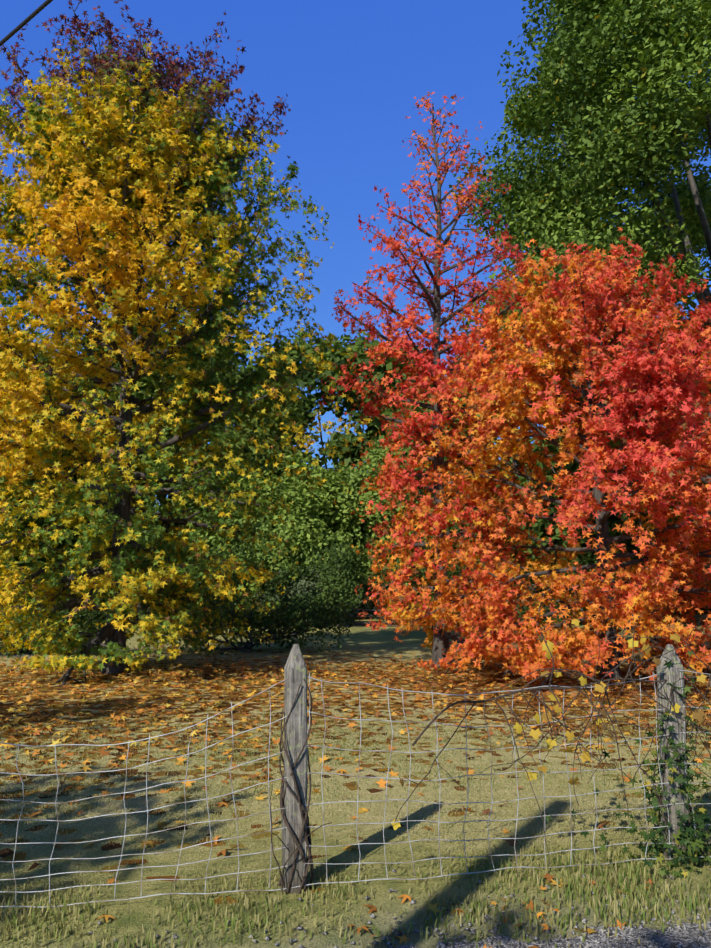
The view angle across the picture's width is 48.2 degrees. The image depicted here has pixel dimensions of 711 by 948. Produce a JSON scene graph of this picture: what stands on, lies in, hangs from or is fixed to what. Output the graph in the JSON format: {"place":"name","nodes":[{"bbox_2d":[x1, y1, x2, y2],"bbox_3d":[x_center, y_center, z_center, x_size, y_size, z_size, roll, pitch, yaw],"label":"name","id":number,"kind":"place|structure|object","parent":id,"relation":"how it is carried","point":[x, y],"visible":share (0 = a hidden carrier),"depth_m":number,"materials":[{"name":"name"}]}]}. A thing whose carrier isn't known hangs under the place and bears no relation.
{"place":"outdoors","nodes":[
{"label":"outdoors","id":0,"kind":"place"},
{"bbox_2d":[0,651,41,656],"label":"driveway path","id":1,"kind":"structure","parent":0,"point":[30,655],"depth_m":17.97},
{"bbox_2d":[0,0,52,46],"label":"utility cable","id":2,"kind":"object","parent":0,"point":[40,8],"visible":1,"depth_m":6.07,"materials":[{"name":"black plastic"}]},
{"bbox_2d":[0,589,710,947],"bbox_3d":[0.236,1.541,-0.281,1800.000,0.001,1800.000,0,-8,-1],"label":"ground","id":3,"kind":"structure","parent":0,"point":[386,645],"depth_m":5.67,"materials":[{"name":"green plant"}]},
{"bbox_2d":[0,582,138,658],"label":"shrub","id":4,"kind":"object","parent":3,"relation":"on","point":[92,614],"depth_m":17.79,"materials":[{"name":"green plant"}]},
{"bbox_2d":[0,328,162,620],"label":"tree","id":5,"kind":"object","parent":3,"relation":"on","point":[39,522],"depth_m":33.89,"materials":[{"name":"plant"}]},
{"bbox_2d":[32,311,284,594],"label":"tree","id":6,"kind":"object","parent":3,"relation":"on","point":[217,343],"depth_m":48.83,"materials":[{"name":"green plant"}]},
{"bbox_2d":[28,345,325,613],"bbox_3d":[-9.442,0.045,39.082,16.208,14.104,10.594,0,-8,-1],"label":"tree","id":7,"kind":"object","parent":3,"relation":"on","point":[147,382],"depth_m":36.84,"materials":[{"name":"plant"}]},
{"bbox_2d":[0,0,372,685],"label":"tree","id":8,"kind":"object","parent":3,"relation":"on","point":[58,194],"depth_m":13.82,"materials":[{"name":"yellow plant"}]},
{"bbox_2d":[135,570,359,655],"bbox_3d":[-2.549,3.392,18.946,5.353,2.277,3.678,0,-8,-1],"label":"shrub","id":9,"kind":"object","parent":3,"relation":"on","point":[290,617],"depth_m":19.01,"materials":[{"name":"green plant"}]},
{"bbox_2d":[173,448,377,619],"bbox_3d":[-3.223,2.860,37.280,10.583,8.328,8.372,0,-8,-1],"label":"tree","id":10,"kind":"object","parent":3,"relation":"on","point":[295,494],"visible":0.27,"depth_m":35.20,"materials":[{"name":"green plant"}]},
{"bbox_2d":[282,644,307,893],"bbox_3d":[-0.320,1.594,4.231,0.125,1.350,0.129,2,-8,-17],"label":"fence post","id":11,"kind":"object","parent":3,"relation":"on","point":[295,670],"visible":0.69,"depth_m":4.20,"materials":[{"name":"grey wood"}]},
{"bbox_2d":[0,670,710,907],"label":"wire fence","id":12,"kind":"object","parent":11,"relation":"attached to","point":[357,801],"visible":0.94,"depth_m":4.22,"materials":[{"name":"silver metal"}]},
{"bbox_2d":[250,566,397,624],"bbox_3d":[-1.224,5.016,32.541,6.432,2.454,3.641,0,-8,-1],"label":"shrub","id":13,"kind":"object","parent":3,"relation":"on","point":[307,588],"depth_m":32.07,"materials":[{"name":"green plant"}]},
{"bbox_2d":[0,790,710,947],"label":"verge grass","id":14,"kind":"structure","parent":3,"relation":"on","point":[598,892],"depth_m":3.98,"materials":[{"name":"green plant"}]},
{"bbox_2d":[0,638,710,947],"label":"fallen leaves","id":15,"kind":"object","parent":3,"relation":"on","point":[195,691],"visible":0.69,"depth_m":10.19,"materials":[{"name":"orange plant"}]},
{"bbox_2d":[0,543,710,627],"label":"hedge","id":16,"kind":"object","parent":3,"relation":"on","point":[336,583],"depth_m":30.88,"materials":[{"name":"green plant"}]},
{"bbox_2d":[240,329,472,516],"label":"tree","id":17,"kind":"object","parent":3,"relation":"on","point":[340,356],"depth_m":47.71,"materials":[{"name":"green plant"}]},
{"bbox_2d":[309,437,462,619],"bbox_3d":[2.233,2.682,39.177,10.750,9.191,8.042,0,-8,-1],"label":"tree","id":18,"kind":"object","parent":3,"relation":"on","point":[350,498],"depth_m":36.79,"materials":[{"name":"green plant"}]},
{"bbox_2d":[319,91,548,668],"bbox_3d":[1.641,-2.180,16.485,4.765,12.172,4.890,0,-8,-1],"label":"tree","id":19,"kind":"object","parent":3,"relation":"on","point":[405,343],"depth_m":15.86,"materials":[{"name":"red plant"}]},
{"bbox_2d":[269,615,710,894],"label":"vine","id":20,"kind":"object","parent":3,"relation":"on","point":[307,840],"depth_m":4.44,"materials":[{"name":"brown plant"}]},
{"bbox_2d":[347,227,710,691],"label":"tree","id":21,"kind":"object","parent":3,"relation":"on","point":[650,462],"depth_m":12.61,"materials":[{"name":"orange plant"}]},
{"bbox_2d":[387,340,705,623],"bbox_3d":[9.409,0.169,35.152,16.113,14.393,10.893,0,-8,-1],"label":"tree","id":22,"kind":"object","parent":3,"relation":"on","point":[538,527],"depth_m":32.61,"materials":[{"name":"plant"}]},
{"bbox_2d":[427,354,704,605],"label":"tree","id":23,"kind":"object","parent":3,"relation":"on","point":[518,463],"depth_m":42.11,"materials":[{"name":"plant"}]},
{"bbox_2d":[449,0,710,483],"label":"oak tree","id":24,"kind":"object","parent":3,"relation":"on","point":[556,203],"depth_m":21.15,"materials":[{"name":"green plant"}]},
{"bbox_2d":[543,650,710,878],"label":"ivy leaves","id":25,"kind":"object","parent":3,"relation":"on","point":[692,847],"visible":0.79,"depth_m":4.54,"materials":[{"name":"green plant"}]},
{"bbox_2d":[628,264,710,589],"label":"tree","id":26,"kind":"object","parent":3,"relation":"on","point":[670,520],"visible":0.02,"depth_m":31.98,"materials":[{"name":"plant"}]},
{"bbox_2d":[656,644,690,864],"bbox_3d":[1.847,1.667,4.639,0.142,1.320,0.146,2,-8,-17],"label":"fence post","id":27,"kind":"object","parent":3,"relation":"on","point":[671,675],"visible":0.52,"depth_m":4.61,"materials":[{"name":"grey wood"}]},
{"bbox_2d":[628,642,710,863],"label":"ivy bramble stems","id":28,"kind":"object","parent":27,"relation":"on","point":[666,747],"visible":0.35,"depth_m":4.60,"materials":[{"name":"plant"}]},
{"bbox_2d":[0,0,710,511],"label":"sky","id":29,"kind":"structure","parent":0,"point":[351,72],"materials":[{"name":"blue"}]},
{"bbox_2d":[2,457,710,613],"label":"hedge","id":30,"kind":"object","parent":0,"point":[320,464],"depth_m":45.18,"materials":[{"name":"green plant"}]},
{"bbox_2d":[396,922,710,947],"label":"gravel road","id":31,"kind":"structure","parent":0,"point":[635,944],"depth_m":3.54,"materials":[{"name":"grey gravel"}]},
{"bbox_2d":[88,869,710,947],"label":"gravel stones","id":32,"kind":"object","parent":31,"relation":"on","point":[652,943],"visible":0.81,"depth_m":3.57,"materials":[{"name":"grey gravel"}]}
]}

